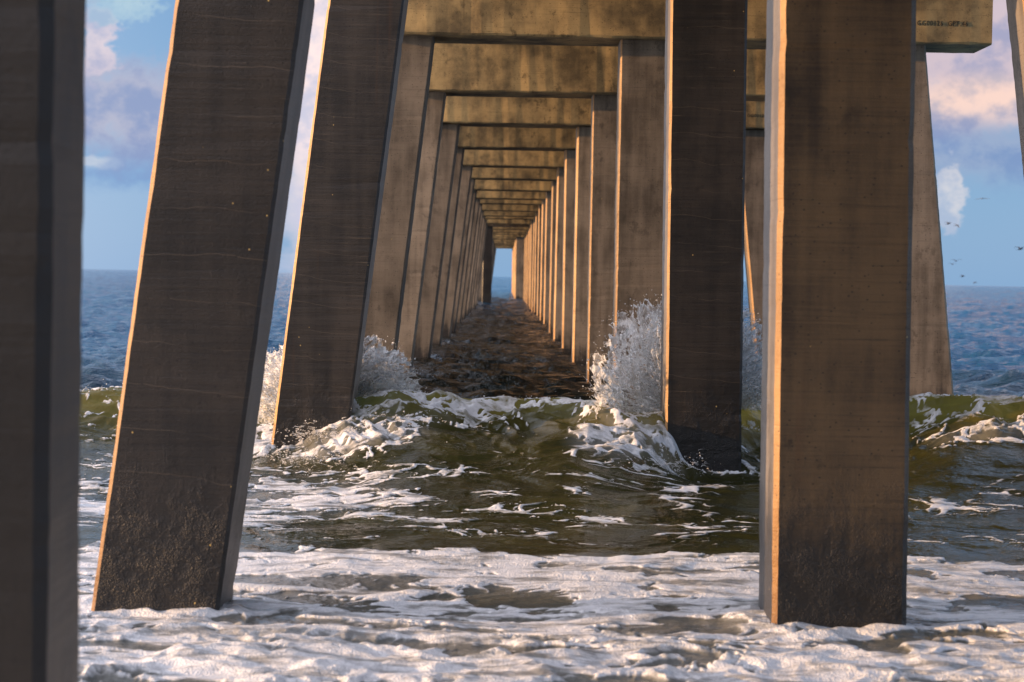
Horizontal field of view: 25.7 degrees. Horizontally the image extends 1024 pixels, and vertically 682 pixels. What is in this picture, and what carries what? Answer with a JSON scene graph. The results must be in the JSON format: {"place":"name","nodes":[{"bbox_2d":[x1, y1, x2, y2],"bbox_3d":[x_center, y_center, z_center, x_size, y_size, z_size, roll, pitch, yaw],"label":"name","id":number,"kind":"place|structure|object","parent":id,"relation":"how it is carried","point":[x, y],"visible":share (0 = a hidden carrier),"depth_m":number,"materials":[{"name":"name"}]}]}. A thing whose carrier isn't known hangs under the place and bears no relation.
{"place":"outdoors","nodes":[
{"label":"outdoors","id":0,"kind":"place"},
{"bbox_2d":[78,269,1023,681],"bbox_3d":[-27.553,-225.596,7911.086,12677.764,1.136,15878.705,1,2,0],"label":"sea","id":1,"kind":"structure","parent":0,"point":[526,527],"depth_m":13.71,"materials":[{"name":"liquid"}]},
{"bbox_2d":[257,335,426,430],"bbox_3d":[-1.663,0.362,18.652,2.365,0.966,1.283,0,2,-31],"label":"wave splash","id":2,"kind":"object","parent":1,"relation":"on","point":[371,382],"visible":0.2,"depth_m":18.80,"materials":[{"name":"liquid"}]},
{"bbox_2d":[82,379,760,474],"bbox_3d":[0.053,0.762,18.215,11.349,0.726,2.807,1,2,0],"label":"sea spray","id":3,"kind":"object","parent":1,"relation":"on","point":[332,435],"visible":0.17,"depth_m":17.74,"materials":[{"name":"liquid"}]},
{"bbox_2d":[492,247,512,274],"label":"pier trestle","id":4,"kind":"object","parent":1,"relation":"in","point":[512,257],"visible":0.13,"depth_m":208.74,"materials":[{"name":"grey concrete"}]},
{"bbox_2d":[492,248,512,278],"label":"pier trestle","id":5,"kind":"object","parent":1,"relation":"in","point":[495,255],"visible":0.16,"depth_m":216.06,"materials":[{"name":"grey concrete"}]},
{"bbox_2d":[492,246,512,287],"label":"pier trestle","id":6,"kind":"object","parent":1,"relation":"in","point":[493,261],"visible":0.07,"depth_m":201.40,"materials":[{"name":"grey concrete"}]},
{"bbox_2d":[442,150,563,339],"bbox_3d":[1.504,-2.192,54.894,7.447,6.770,1.070,1,2,0],"label":"pier trestle","id":7,"kind":"object","parent":1,"relation":"in","point":[514,159],"visible":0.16,"depth_m":54.61,"materials":[{"name":"brown concrete"}]},
{"bbox_2d":[478,227,527,302],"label":"pier trestle","id":8,"kind":"object","parent":1,"relation":"in","point":[504,228],"visible":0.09,"depth_m":128.04,"materials":[{"name":"brown concrete"}]},
{"bbox_2d":[492,243,513,278],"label":"pier trestle","id":9,"kind":"object","parent":1,"relation":"in","point":[504,244],"visible":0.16,"depth_m":186.70,"materials":[{"name":"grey concrete"}]},
{"bbox_2d":[492,242,513,293],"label":"pier trestle","id":10,"kind":"object","parent":1,"relation":"in","point":[492,257],"visible":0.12,"depth_m":179.31,"materials":[{"name":"brown concrete"}]},
{"bbox_2d":[492,245,513,293],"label":"pier trestle","id":11,"kind":"object","parent":1,"relation":"in","point":[513,255],"visible":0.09,"depth_m":194.00,"materials":[{"name":"brown concrete"}]},
{"bbox_2d":[91,0,915,627],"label":"pier trestle","id":12,"kind":"object","parent":1,"relation":"in","point":[837,234],"visible":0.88,"depth_m":10.65,"materials":[{"name":"concrete"}]},
{"bbox_2d":[461,191,545,319],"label":"pier trestle","id":13,"kind":"object","parent":1,"relation":"in","point":[506,195],"visible":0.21,"depth_m":76.63,"materials":[{"name":"brown concrete"}]},
{"bbox_2d":[476,219,530,306],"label":"pier trestle","id":14,"kind":"object","parent":1,"relation":"in","point":[507,221],"visible":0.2,"depth_m":113.26,"materials":[{"name":"brown concrete"}]},
{"bbox_2d":[492,238,514,283],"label":"pier trestle","id":15,"kind":"object","parent":1,"relation":"in","point":[514,252],"visible":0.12,"depth_m":164.74,"materials":[{"name":"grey concrete"}]},
{"bbox_2d":[492,240,514,295],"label":"pier trestle","id":16,"kind":"object","parent":1,"relation":"in","point":[503,241],"visible":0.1,"depth_m":171.82,"materials":[{"name":"brown concrete"}]},
{"bbox_2d":[451,167,556,332],"bbox_3d":[1.464,-2.415,62.327,7.475,6.783,1.040,1,2,0],"label":"pier trestle","id":17,"kind":"object","parent":1,"relation":"in","point":[516,174],"visible":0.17,"depth_m":61.93,"materials":[{"name":"brown concrete"}]},
{"bbox_2d":[466,199,541,314],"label":"pier trestle","id":18,"kind":"object","parent":1,"relation":"in","point":[511,202],"visible":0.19,"depth_m":84.00,"materials":[{"name":"brown concrete"}]},
{"bbox_2d":[469,204,538,312],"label":"pier trestle","id":19,"kind":"object","parent":1,"relation":"in","point":[511,208],"visible":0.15,"depth_m":91.29,"materials":[{"name":"brown concrete"}]},
{"bbox_2d":[472,211,535,311],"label":"pier trestle","id":20,"kind":"object","parent":1,"relation":"in","point":[508,214],"visible":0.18,"depth_m":98.64,"materials":[{"name":"brown concrete"}]},
{"bbox_2d":[474,216,533,308],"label":"pier trestle","id":21,"kind":"object","parent":1,"relation":"in","point":[515,218],"visible":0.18,"depth_m":106.02,"materials":[{"name":"brown concrete"}]},
{"bbox_2d":[481,230,526,301],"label":"pier trestle","id":22,"kind":"object","parent":1,"relation":"in","point":[510,231],"visible":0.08,"depth_m":135.12,"materials":[{"name":"brown concrete"}]},
{"bbox_2d":[492,237,515,298],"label":"pier trestle","id":23,"kind":"object","parent":1,"relation":"in","point":[515,252],"visible":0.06,"depth_m":157.30,"materials":[{"name":"brown concrete"}]},
{"bbox_2d":[457,180,551,323],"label":"pier trestle","id":24,"kind":"object","parent":1,"relation":"in","point":[512,185],"visible":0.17,"depth_m":69.31,"materials":[{"name":"brown concrete"}]},
{"bbox_2d":[482,224,529,303],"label":"pier trestle","id":25,"kind":"object","parent":1,"relation":"in","point":[486,277],"visible":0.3,"depth_m":120.64,"materials":[{"name":"concrete"}]},
{"bbox_2d":[493,235,524,298],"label":"pier trestle","id":26,"kind":"object","parent":1,"relation":"in","point":[519,273],"visible":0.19,"depth_m":150.04,"materials":[{"name":"brown concrete"}]},
{"bbox_2d":[493,232,525,300],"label":"pier trestle","id":27,"kind":"object","parent":1,"relation":"in","point":[494,233],"visible":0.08,"depth_m":142.62,"materials":[{"name":"brown concrete"}]},
{"bbox_2d":[395,43,765,382],"bbox_3d":[1.556,-1.565,32.903,7.494,6.762,1.039,1,2,0],"label":"pier trestle","id":28,"kind":"object","parent":1,"relation":"in","point":[521,71],"visible":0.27,"depth_m":32.59,"materials":[{"name":"brown concrete"}]},
{"bbox_2d":[432,126,743,348],"bbox_3d":[1.522,-2.004,47.563,7.462,6.806,1.050,1,2,0],"label":"pier trestle","id":29,"kind":"object","parent":1,"relation":"in","point":[516,139],"visible":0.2,"depth_m":47.24,"materials":[{"name":"brown concrete"}]},
{"bbox_2d":[414,96,764,363],"bbox_3d":[1.536,-1.789,40.267,7.427,6.790,1.074,1,2,0],"label":"pier trestle","id":30,"kind":"object","parent":1,"relation":"in","point":[562,113],"visible":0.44,"depth_m":39.92,"materials":[{"name":"brown concrete"}]},
{"bbox_2d":[271,0,1023,471],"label":"pier trestle","id":31,"kind":"object","parent":1,"relation":"in","point":[703,220],"visible":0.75,"depth_m":17.97,"materials":[{"name":"concrete"}]},
{"bbox_2d":[579,294,762,422],"bbox_3d":[1.345,0.228,18.789,2.481,1.506,1.259,0,2,-30],"label":"wave splash","id":32,"kind":"object","parent":1,"relation":"on","point":[751,387],"visible":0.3,"depth_m":18.69,"materials":[{"name":"liquid"}]},
{"bbox_2d":[361,0,992,410],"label":"pier trestle","id":33,"kind":"object","parent":1,"relation":"in","point":[633,30],"visible":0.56,"depth_m":25.28,"materials":[{"name":"brown concrete"}]},
{"bbox_2d":[82,0,1023,286],"label":"sky","id":34,"kind":"structure","parent":0,"point":[974,118],"materials":[{"name":"blue"}]},
{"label":"beach","id":35,"kind":"structure","parent":0,"visible":0},
{"bbox_2d":[0,0,85,681],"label":"pier trestle","id":36,"kind":"object","parent":35,"relation":"on","point":[42,101],"visible":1,"depth_m":5.01,"materials":[{"name":"concrete"}]}
]}

